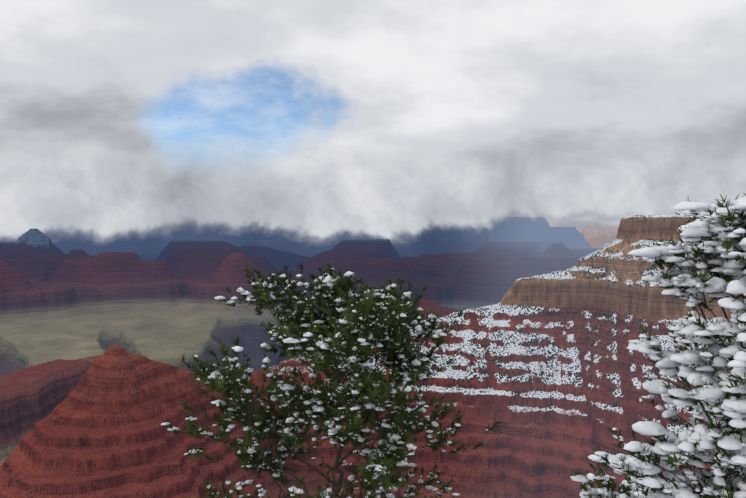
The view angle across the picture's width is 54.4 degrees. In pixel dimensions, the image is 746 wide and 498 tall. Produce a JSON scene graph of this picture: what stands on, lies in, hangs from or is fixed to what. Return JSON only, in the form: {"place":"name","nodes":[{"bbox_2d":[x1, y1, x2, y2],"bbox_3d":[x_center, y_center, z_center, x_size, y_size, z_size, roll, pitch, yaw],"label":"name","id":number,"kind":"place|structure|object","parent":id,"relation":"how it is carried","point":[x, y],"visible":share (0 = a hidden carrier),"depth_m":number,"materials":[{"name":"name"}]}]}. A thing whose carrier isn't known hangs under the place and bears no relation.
{"place":"outdoors","nodes":[
{"label":"outdoors","id":0,"kind":"place"},
{"bbox_2d":[0,214,745,497],"bbox_3d":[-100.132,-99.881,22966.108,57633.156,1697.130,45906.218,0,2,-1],"label":"canyon ground","id":1,"kind":"structure","parent":0,"point":[548,369],"depth_m":2048.25,"materials":[{"name":"red stone"}]},
{"bbox_2d":[160,260,502,497],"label":"tree","id":2,"kind":"object","parent":1,"relation":"on","point":[353,319],"visible":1,"depth_m":10.71,"materials":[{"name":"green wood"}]},
{"bbox_2d":[570,462,642,497],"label":"shrub","id":3,"kind":"object","parent":1,"relation":"on","point":[600,479],"visible":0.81,"depth_m":8.32,"materials":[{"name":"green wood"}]},
{"bbox_2d":[588,193,745,497],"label":"pinyon","id":4,"kind":"object","parent":1,"relation":"on","point":[717,243],"visible":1,"depth_m":5.64,"materials":[{"name":"white wood"}]},
{"bbox_2d":[0,150,745,255],"bbox_3d":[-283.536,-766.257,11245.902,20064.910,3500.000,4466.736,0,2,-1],"label":"cloud","id":5,"kind":"structure","parent":0,"point":[100,203],"depth_m":13059.94,"materials":[{"name":"white"}]},
{"bbox_2d":[0,0,745,226],"label":"sky","id":6,"kind":"structure","parent":0,"point":[373,79],"materials":[{"name":"white"}]}
]}

